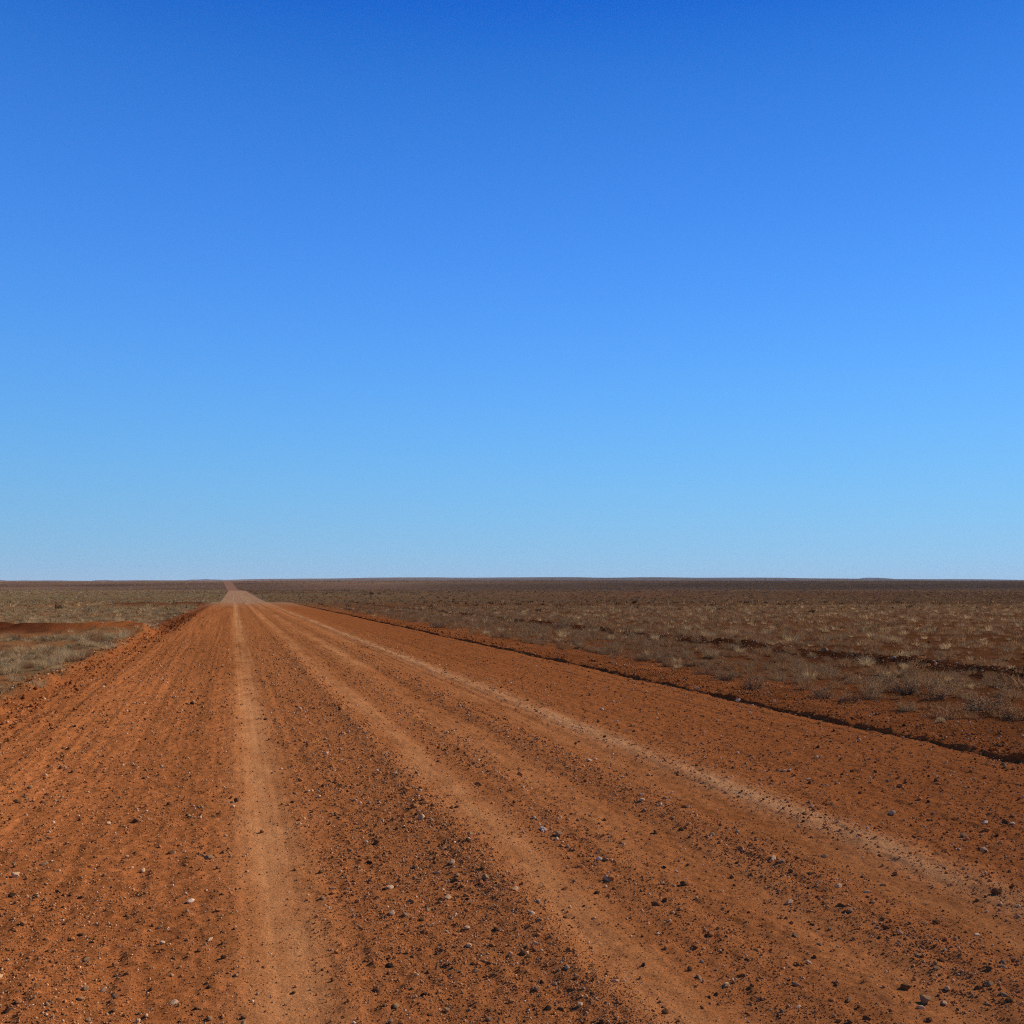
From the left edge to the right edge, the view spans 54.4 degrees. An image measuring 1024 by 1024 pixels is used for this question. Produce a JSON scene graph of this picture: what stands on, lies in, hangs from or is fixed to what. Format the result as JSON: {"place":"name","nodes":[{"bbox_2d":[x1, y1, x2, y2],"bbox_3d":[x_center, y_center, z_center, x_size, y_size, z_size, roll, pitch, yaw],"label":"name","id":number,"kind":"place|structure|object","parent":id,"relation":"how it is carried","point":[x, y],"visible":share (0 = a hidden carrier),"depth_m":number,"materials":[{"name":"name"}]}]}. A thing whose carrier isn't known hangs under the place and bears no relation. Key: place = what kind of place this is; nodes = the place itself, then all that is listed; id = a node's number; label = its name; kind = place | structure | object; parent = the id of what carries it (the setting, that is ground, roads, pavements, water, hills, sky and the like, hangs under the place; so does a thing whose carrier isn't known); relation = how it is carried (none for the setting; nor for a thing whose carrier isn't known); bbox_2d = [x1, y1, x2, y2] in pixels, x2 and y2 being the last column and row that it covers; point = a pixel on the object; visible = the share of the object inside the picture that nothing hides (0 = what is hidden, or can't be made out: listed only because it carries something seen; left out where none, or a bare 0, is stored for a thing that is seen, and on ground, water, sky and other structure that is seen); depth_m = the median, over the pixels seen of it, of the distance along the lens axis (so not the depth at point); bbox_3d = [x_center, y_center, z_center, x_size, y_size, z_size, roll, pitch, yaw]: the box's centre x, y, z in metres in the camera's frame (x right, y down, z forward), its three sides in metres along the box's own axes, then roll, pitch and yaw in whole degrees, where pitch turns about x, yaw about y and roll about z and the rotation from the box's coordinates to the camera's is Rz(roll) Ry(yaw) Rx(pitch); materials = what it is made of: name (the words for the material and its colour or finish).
{"place":"outdoors","nodes":[
{"label":"outdoors","id":0,"kind":"place"},
{"bbox_2d":[0,580,1023,1023],"bbox_3d":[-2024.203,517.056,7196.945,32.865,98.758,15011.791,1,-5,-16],"label":"road","id":1,"kind":"structure","parent":0,"point":[234,612],"depth_m":6.31,"materials":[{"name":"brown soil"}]},
{"bbox_2d":[11,872,19,877],"bbox_3d":[-2.778,2.031,5.561,0.046,0.037,0.040,-1,-5,12],"label":"stone","id":2,"kind":"object","parent":1,"relation":"on","point":[14,874],"visible":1,"depth_m":5.55,"materials":[{"name":"beige stone"}]},
{"bbox_2d":[0,612,1023,793],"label":"rubble","id":3,"kind":"object","parent":1,"relation":"on","point":[171,627],"visible":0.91,"depth_m":16.13,"materials":[{"name":"brown stone"}]},
{"bbox_2d":[651,901,660,905],"bbox_3d":[0.733,1.994,5.064,0.050,0.025,0.026,-1,3,18],"label":"stone","id":4,"kind":"object","parent":1,"relation":"on","point":[653,903],"visible":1,"depth_m":5.06,"materials":[{"name":"brown stone"}]},
{"bbox_2d":[680,881,689,885],"bbox_3d":[0.938,2.022,5.410,0.053,0.030,0.032,-1,-5,8],"label":"stone","id":5,"kind":"object","parent":1,"relation":"on","point":[683,883],"visible":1,"depth_m":5.40,"materials":[{"name":"brown stone"}]},
{"bbox_2d":[900,983,910,989],"bbox_3d":[1.593,1.920,4.027,0.040,0.026,0.034,2,-5,-20],"label":"stone","id":6,"kind":"object","parent":1,"relation":"on","point":[904,986],"visible":1,"depth_m":4.01,"materials":[{"name":"brown stone"}]},
{"bbox_2d":[920,994,930,1003],"bbox_3d":[1.619,1.908,3.894,0.042,0.034,0.044,9,-9,-38],"label":"stone","id":7,"kind":"object","parent":1,"relation":"on","point":[924,999],"visible":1,"depth_m":3.88,"materials":[{"name":"beige stone"}]},
{"bbox_2d":[991,888,1002,893],"bbox_3d":[2.546,1.994,5.231,0.061,0.038,0.037,2,-14,2],"label":"stone","id":8,"kind":"object","parent":1,"relation":"on","point":[996,891],"visible":1,"depth_m":5.22,"materials":[{"name":"brown stone"}]},
{"bbox_2d":[0,577,1023,762],"bbox_3d":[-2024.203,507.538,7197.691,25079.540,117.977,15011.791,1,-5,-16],"label":"ground","id":9,"kind":"structure","parent":0,"point":[27,629],"depth_m":38.21,"materials":[{"name":"red soil"}]},
{"bbox_2d":[0,663,27,674],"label":"grass tuft","id":10,"kind":"object","parent":9,"relation":"on","point":[8,672],"visible":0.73,"depth_m":17.84,"materials":[{"name":"plant"}]},
{"bbox_2d":[5,673,26,681],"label":"grass tuft","id":11,"kind":"object","parent":9,"relation":"on","point":[15,679],"visible":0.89,"depth_m":16.02,"materials":[{"name":"plant"}]},
{"bbox_2d":[13,658,31,664],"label":"grass tuft","id":12,"kind":"object","parent":9,"relation":"on","point":[16,661],"visible":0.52,"depth_m":19.72,"materials":[{"name":"plant"}]},
{"bbox_2d":[27,645,48,654],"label":"grass tuft","id":13,"kind":"object","parent":9,"relation":"on","point":[36,651],"visible":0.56,"depth_m":23.10,"materials":[{"name":"beige plant"}]},
{"bbox_2d":[33,663,44,670],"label":"grass tuft","id":14,"kind":"object","parent":9,"relation":"on","point":[36,667],"visible":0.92,"depth_m":18.35,"materials":[{"name":"beige plant"}]},
{"bbox_2d":[31,678,51,687],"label":"grass tuft","id":15,"kind":"object","parent":9,"relation":"on","point":[41,686],"visible":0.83,"depth_m":15.54,"materials":[{"name":"plant"}]},
{"bbox_2d":[39,661,52,667],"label":"grass tuft","id":16,"kind":"object","parent":9,"relation":"on","point":[44,664],"visible":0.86,"depth_m":18.81,"materials":[{"name":"plant"}]},
{"bbox_2d":[35,645,60,655],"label":"grass tuft","id":17,"kind":"object","parent":9,"relation":"on","point":[45,651],"visible":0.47,"depth_m":22.44,"materials":[{"name":"brown plant"}]},
{"bbox_2d":[38,657,60,665],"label":"grass tuft","id":18,"kind":"object","parent":9,"relation":"on","point":[54,662],"visible":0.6,"depth_m":19.09,"materials":[{"name":"plant"}]},
{"bbox_2d":[51,656,68,663],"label":"grass tuft","id":19,"kind":"object","parent":9,"relation":"on","point":[60,660],"visible":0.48,"depth_m":19.89,"materials":[{"name":"plant"}]},
{"bbox_2d":[55,651,86,660],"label":"grass tuft","id":20,"kind":"object","parent":9,"relation":"on","point":[67,655],"visible":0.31,"depth_m":20.69,"materials":[{"name":"plant"}]},
{"bbox_2d":[69,655,81,661],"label":"grass tuft","id":21,"kind":"object","parent":9,"relation":"on","point":[74,657],"visible":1,"depth_m":20.38,"materials":[{"name":"brown plant"}]},
{"bbox_2d":[72,647,95,657],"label":"grass tuft","id":22,"kind":"object","parent":9,"relation":"on","point":[88,654],"visible":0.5,"depth_m":22.03,"materials":[{"name":"brown plant"}]},
{"bbox_2d":[84,631,102,640],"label":"shrub","id":23,"kind":"object","parent":9,"relation":"on","point":[91,635],"visible":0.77,"depth_m":29.14,"materials":[{"name":"grey plant"}]},
{"bbox_2d":[90,634,107,641],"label":"grass tuft","id":24,"kind":"object","parent":9,"relation":"on","point":[96,640],"visible":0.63,"depth_m":27.98,"materials":[{"name":"brown plant"}]},
{"bbox_2d":[110,632,128,638],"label":"grass tuft","id":25,"kind":"object","parent":9,"relation":"on","point":[118,636],"visible":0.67,"depth_m":29.68,"materials":[{"name":"plant"}]},
{"bbox_2d":[428,620,448,627],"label":"shrub","id":26,"kind":"object","parent":9,"relation":"on","point":[438,625],"visible":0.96,"depth_m":42.01,"materials":[{"name":"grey plant"}]},
{"bbox_2d":[0,580,1023,704],"bbox_3d":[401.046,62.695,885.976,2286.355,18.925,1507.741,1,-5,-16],"label":"grass","id":27,"kind":"structure","parent":9,"relation":"on","point":[647,609],"depth_m":72.33,"materials":[{"name":"brown plant"}]},
{"bbox_2d":[0,605,1023,687],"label":"scrub","id":28,"kind":"object","parent":9,"relation":"on","point":[408,618],"visible":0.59,"depth_m":46.99,"materials":[{"name":"beige plant"}]},
{"bbox_2d":[554,641,571,649],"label":"shrub","id":29,"kind":"object","parent":9,"relation":"on","point":[560,647],"visible":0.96,"depth_m":27.08,"materials":[{"name":"brown plant"}]},
{"bbox_2d":[559,634,575,642],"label":"shrub","id":30,"kind":"object","parent":9,"relation":"on","point":[568,639],"visible":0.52,"depth_m":30.08,"materials":[{"name":"brown plant"}]},
{"bbox_2d":[576,642,588,648],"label":"shrub","id":31,"kind":"object","parent":9,"relation":"on","point":[584,646],"visible":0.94,"depth_m":27.35,"materials":[{"name":"brown plant"}]},
{"bbox_2d":[636,651,655,660],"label":"shrub","id":32,"kind":"object","parent":9,"relation":"on","point":[648,657],"visible":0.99,"depth_m":22.67,"materials":[{"name":"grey plant"}]},
{"bbox_2d":[656,653,671,662],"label":"shrub","id":33,"kind":"object","parent":9,"relation":"on","point":[660,658],"visible":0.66,"depth_m":22.21,"materials":[{"name":"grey plant"}]},
{"bbox_2d":[660,661,678,666],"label":"grass tuft","id":34,"kind":"object","parent":9,"relation":"on","point":[672,665],"visible":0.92,"depth_m":20.84,"materials":[{"name":"grey plant"}]},
{"bbox_2d":[681,651,696,658],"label":"shrub","id":35,"kind":"object","parent":9,"relation":"on","point":[686,656],"visible":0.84,"depth_m":23.20,"materials":[{"name":"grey plant"}]},
{"bbox_2d":[680,659,699,666],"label":"shrub","id":36,"kind":"object","parent":9,"relation":"on","point":[695,663],"visible":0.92,"depth_m":21.06,"materials":[{"name":"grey plant"}]},
{"bbox_2d":[691,664,713,674],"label":"shrub","id":37,"kind":"object","parent":9,"relation":"on","point":[707,671],"visible":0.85,"depth_m":19.04,"materials":[{"name":"brown plant"}]},
{"bbox_2d":[702,647,722,657],"bbox_3d":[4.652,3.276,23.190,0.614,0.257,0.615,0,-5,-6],"label":"shrub","id":38,"kind":"object","parent":9,"relation":"on","point":[712,652],"visible":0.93,"depth_m":23.16,"materials":[{"name":"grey plant"}]},
{"bbox_2d":[714,668,738,680],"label":"shrub","id":39,"kind":"object","parent":9,"relation":"on","point":[729,676],"visible":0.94,"depth_m":17.79,"materials":[{"name":"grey plant"}]},
{"bbox_2d":[739,674,768,690],"bbox_3d":[3.890,2.727,15.990,0.624,0.272,0.612,1,-5,-13],"label":"shrub","id":40,"kind":"object","parent":9,"relation":"on","point":[746,684],"visible":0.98,"depth_m":15.96,"materials":[{"name":"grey plant"}]},
{"bbox_2d":[748,632,759,640],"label":"shrub","id":41,"kind":"object","parent":9,"relation":"on","point":[753,637],"visible":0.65,"depth_m":31.82,"materials":[{"name":"brown plant"}]},
{"bbox_2d":[753,647,775,655],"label":"grass tuft","id":42,"kind":"object","parent":9,"relation":"on","point":[759,652],"visible":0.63,"depth_m":24.04,"materials":[{"name":"brown plant"}]},
{"bbox_2d":[771,672,787,681],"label":"grass tuft","id":43,"kind":"object","parent":9,"relation":"on","point":[781,679],"visible":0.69,"depth_m":17.58,"materials":[{"name":"grey plant"}]},
{"bbox_2d":[772,650,791,660],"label":"shrub","id":44,"kind":"object","parent":9,"relation":"on","point":[779,655],"visible":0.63,"depth_m":22.50,"materials":[{"name":"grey plant"}]},
{"bbox_2d":[787,668,805,676],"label":"grass tuft","id":45,"kind":"object","parent":9,"relation":"on","point":[801,672],"visible":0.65,"depth_m":18.52,"materials":[{"name":"brown plant"}]},
{"bbox_2d":[790,655,806,665],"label":"shrub","id":46,"kind":"object","parent":9,"relation":"on","point":[803,659],"visible":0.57,"depth_m":21.11,"materials":[{"name":"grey plant"}]},
{"bbox_2d":[786,663,811,672],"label":"shrub","id":47,"kind":"object","parent":9,"relation":"on","point":[794,668],"visible":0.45,"depth_m":19.34,"materials":[{"name":"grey plant"}]},
{"bbox_2d":[788,672,811,682],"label":"shrub","id":48,"kind":"object","parent":9,"relation":"on","point":[795,680],"visible":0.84,"depth_m":17.09,"materials":[{"name":"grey plant"}]},
{"bbox_2d":[789,675,821,689],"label":"grass tuft","id":49,"kind":"object","parent":9,"relation":"on","point":[807,687],"visible":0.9,"depth_m":15.96,"materials":[{"name":"brown plant"}]},
{"bbox_2d":[800,668,819,678],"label":"grass tuft","id":50,"kind":"object","parent":9,"relation":"on","point":[809,674],"visible":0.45,"depth_m":18.07,"materials":[{"name":"plant"}]},
{"bbox_2d":[799,666,827,676],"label":"grass tuft","id":51,"kind":"object","parent":9,"relation":"on","point":[817,671],"visible":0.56,"depth_m":18.45,"materials":[{"name":"brown plant"}]},
{"bbox_2d":[808,685,837,699],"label":"shrub","id":52,"kind":"object","parent":9,"relation":"on","point":[818,695],"visible":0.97,"depth_m":14.64,"materials":[{"name":"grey plant"}]},
{"bbox_2d":[817,672,836,678],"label":"shrub","id":53,"kind":"object","parent":9,"relation":"on","point":[823,677],"visible":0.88,"depth_m":17.99,"materials":[{"name":"brown plant"}]},
{"bbox_2d":[815,665,846,675],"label":"shrub","id":54,"kind":"object","parent":9,"relation":"on","point":[828,669],"visible":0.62,"depth_m":18.76,"materials":[{"name":"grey plant"}]},
{"bbox_2d":[837,658,852,666],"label":"grass tuft","id":55,"kind":"object","parent":9,"relation":"on","point":[845,664],"visible":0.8,"depth_m":20.93,"materials":[{"name":"brown plant"}]},
{"bbox_2d":[836,690,863,703],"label":"shrub","id":56,"kind":"object","parent":9,"relation":"on","point":[850,696],"visible":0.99,"depth_m":14.19,"materials":[{"name":"brown plant"}]},
{"bbox_2d":[839,669,860,679],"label":"shrub","id":57,"kind":"object","parent":9,"relation":"on","point":[849,674],"visible":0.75,"depth_m":17.63,"materials":[{"name":"brown plant"}]},
{"bbox_2d":[842,675,864,683],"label":"shrub","id":58,"kind":"object","parent":9,"relation":"on","point":[848,681],"visible":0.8,"depth_m":16.79,"materials":[{"name":"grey plant"}]},
{"bbox_2d":[845,656,862,666],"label":"shrub","id":59,"kind":"object","parent":9,"relation":"on","point":[854,663],"visible":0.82,"depth_m":21.19,"materials":[{"name":"brown plant"}]},
{"bbox_2d":[856,655,878,665],"bbox_3d":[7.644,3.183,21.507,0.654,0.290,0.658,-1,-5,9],"label":"grass tuft","id":60,"kind":"object","parent":9,"relation":"on","point":[866,663],"visible":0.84,"depth_m":21.44,"materials":[{"name":"plant"}]},
{"bbox_2d":[851,678,889,693],"bbox_3d":[5.479,2.618,15.188,0.639,0.302,0.684,4,-6,-39],"label":"grass tuft","id":61,"kind":"object","parent":9,"relation":"on","point":[867,690],"visible":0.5,"depth_m":15.14,"materials":[{"name":"brown plant"}]},
{"bbox_2d":[857,683,885,698],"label":"shrub","id":62,"kind":"object","parent":9,"relation":"on","point":[872,694],"visible":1,"depth_m":14.61,"materials":[{"name":"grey plant"}]},
{"bbox_2d":[863,672,891,686],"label":"shrub","id":63,"kind":"object","parent":9,"relation":"on","point":[877,678],"visible":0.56,"depth_m":16.02,"materials":[{"name":"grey plant"}]},
{"bbox_2d":[870,663,898,674],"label":"grass tuft","id":64,"kind":"object","parent":9,"relation":"on","point":[885,669],"visible":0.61,"depth_m":18.84,"materials":[{"name":"brown plant"}]},
{"bbox_2d":[880,649,893,655],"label":"grass tuft","id":65,"kind":"object","parent":9,"relation":"on","point":[886,654],"visible":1,"depth_m":22.53,"materials":[{"name":"brown plant"}]},
{"bbox_2d":[881,682,898,691],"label":"shrub","id":66,"kind":"object","parent":9,"relation":"on","point":[889,685],"visible":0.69,"depth_m":15.20,"materials":[{"name":"brown plant"}]},
{"bbox_2d":[887,666,898,675],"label":"shrub","id":67,"kind":"object","parent":9,"relation":"on","point":[893,671],"visible":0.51,"depth_m":19.25,"materials":[{"name":"brown plant"}]},
{"bbox_2d":[882,677,923,693],"bbox_3d":[5.934,2.600,14.982,0.694,0.262,0.708,3,-5,-32],"label":"shrub","id":68,"kind":"object","parent":9,"relation":"on","point":[913,689],"visible":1,"depth_m":14.92,"materials":[{"name":"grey plant"}]},
{"bbox_2d":[893,699,918,711],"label":"shrub","id":69,"kind":"object","parent":9,"relation":"on","point":[901,708],"visible":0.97,"depth_m":13.05,"materials":[{"name":"brown plant"}]},
{"bbox_2d":[900,668,915,677],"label":"shrub","id":70,"kind":"object","parent":9,"relation":"on","point":[903,673],"visible":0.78,"depth_m":18.45,"materials":[{"name":"brown plant"}]},
{"bbox_2d":[897,656,932,676],"bbox_3d":[7.679,2.946,19.007,0.800,0.400,0.800,-1,-5,7],"label":"shrub","id":71,"kind":"object","parent":9,"relation":"on","point":[913,667],"visible":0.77,"depth_m":18.92,"materials":[{"name":"brown plant"}]},
{"bbox_2d":[906,671,938,683],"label":"grass tuft","id":72,"kind":"object","parent":9,"relation":"on","point":[920,676],"visible":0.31,"depth_m":17.40,"materials":[{"name":"brown plant"}]},
{"bbox_2d":[917,701,934,708],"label":"grass tuft","id":73,"kind":"object","parent":9,"relation":"on","point":[930,706],"visible":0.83,"depth_m":13.39,"materials":[{"name":"brown plant"}]},
{"bbox_2d":[920,685,953,699],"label":"shrub","id":74,"kind":"object","parent":9,"relation":"on","point":[929,696],"visible":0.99,"depth_m":14.01,"materials":[{"name":"brown plant"}]},
{"bbox_2d":[930,650,945,657],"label":"shrub","id":75,"kind":"object","parent":9,"relation":"on","point":[941,654],"visible":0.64,"depth_m":23.62,"materials":[{"name":"brown plant"}]},
{"bbox_2d":[924,668,953,680],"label":"grass tuft","id":76,"kind":"object","parent":9,"relation":"on","point":[938,673],"visible":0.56,"depth_m":18.11,"materials":[{"name":"brown plant"}]},
{"bbox_2d":[932,716,946,722],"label":"shrub","id":77,"kind":"object","parent":9,"relation":"on","point":[941,718],"visible":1,"depth_m":11.94,"materials":[{"name":"plant"}]},
{"bbox_2d":[934,701,951,709],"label":"grass tuft","id":78,"kind":"object","parent":9,"relation":"on","point":[943,706],"visible":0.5,"depth_m":13.30,"materials":[{"name":"brown plant"}]},
{"bbox_2d":[923,702,967,719],"bbox_3d":[5.407,2.471,12.439,0.612,0.247,0.622,-2,-5,28],"label":"shrub","id":79,"kind":"object","parent":9,"relation":"on","point":[948,714],"visible":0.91,"depth_m":12.42,"materials":[{"name":"brown plant"}]},
{"bbox_2d":[922,675,971,694],"bbox_3d":[6.450,2.579,14.896,0.751,0.329,0.766,2,-5,-23],"label":"shrub","id":80,"kind":"object","parent":9,"relation":"on","point":[935,684],"visible":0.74,"depth_m":14.84,"materials":[{"name":"brown plant"}]},
{"bbox_2d":[949,687,973,697],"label":"shrub","id":81,"kind":"object","parent":9,"relation":"on","point":[955,695],"visible":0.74,"depth_m":14.31,"materials":[{"name":"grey plant"}]},
{"bbox_2d":[955,690,978,700],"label":"grass tuft","id":82,"kind":"object","parent":9,"relation":"on","point":[963,697],"visible":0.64,"depth_m":14.12,"materials":[{"name":"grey plant"}]},
{"bbox_2d":[960,678,981,687],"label":"shrub","id":83,"kind":"object","parent":9,"relation":"on","point":[969,681],"visible":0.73,"depth_m":16.56,"materials":[{"name":"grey plant"}]},
{"bbox_2d":[960,707,984,718],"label":"shrub","id":84,"kind":"object","parent":9,"relation":"on","point":[966,715],"visible":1,"depth_m":12.32,"materials":[{"name":"brown plant"}]},
{"bbox_2d":[975,660,987,666],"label":"shrub","id":85,"kind":"object","parent":9,"relation":"on","point":[980,663],"visible":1,"depth_m":20.06,"materials":[{"name":"brown plant"}]},
{"bbox_2d":[957,688,1008,713],"bbox_3d":[6.110,2.449,12.923,0.830,0.305,0.816,-2,-5,20],"label":"shrub","id":86,"kind":"object","parent":9,"relation":"on","point":[971,707],"visible":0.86,"depth_m":12.86,"materials":[{"name":"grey plant"}]},
{"bbox_2d":[977,679,993,685],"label":"shrub","id":87,"kind":"object","parent":9,"relation":"on","point":[982,682],"visible":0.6,"depth_m":17.39,"materials":[{"name":"brown plant"}]},
{"bbox_2d":[982,671,998,676],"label":"shrub","id":88,"kind":"object","parent":9,"relation":"on","point":[991,674],"visible":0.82,"depth_m":19.00,"materials":[{"name":"brown plant"}]},
{"bbox_2d":[985,660,1007,667],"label":"grass tuft","id":89,"kind":"object","parent":9,"relation":"on","point":[999,664],"visible":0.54,"depth_m":19.97,"materials":[{"name":"brown plant"}]},
{"bbox_2d":[980,701,1020,718],"bbox_3d":[6.168,2.484,12.568,0.579,0.245,0.624,0,-4,4],"label":"shrub","id":90,"kind":"object","parent":9,"relation":"on","point":[993,711],"visible":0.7,"depth_m":12.55,"materials":[{"name":"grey plant"}]},
{"bbox_2d":[993,657,1008,666],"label":"shrub","id":91,"kind":"object","parent":9,"relation":"on","point":[994,661],"visible":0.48,"depth_m":21.10,"materials":[{"name":"brown plant"}]},
{"bbox_2d":[993,671,1020,680],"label":"grass tuft","id":92,"kind":"object","parent":9,"relation":"on","point":[1007,677],"visible":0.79,"depth_m":18.39,"materials":[{"name":"brown plant"}]},
{"bbox_2d":[992,684,1022,697],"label":"shrub","id":93,"kind":"object","parent":9,"relation":"on","point":[1004,690],"visible":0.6,"depth_m":15.02,"materials":[{"name":"brown plant"}]},
{"bbox_2d":[993,701,1023,721],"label":"shrub","id":94,"kind":"object","parent":9,"relation":"on","point":[1008,718],"visible":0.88,"depth_m":12.32,"materials":[{"name":"brown plant"}]},
{"bbox_2d":[1003,686,1023,698],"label":"grass tuft","id":95,"kind":"object","parent":9,"relation":"on","point":[1009,695],"visible":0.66,"depth_m":14.45,"materials":[{"name":"brown plant"}]},
{"bbox_2d":[0,0,1023,600],"label":"sky","id":96,"kind":"structure","parent":0,"point":[289,289],"materials":[{"name":"blue"}]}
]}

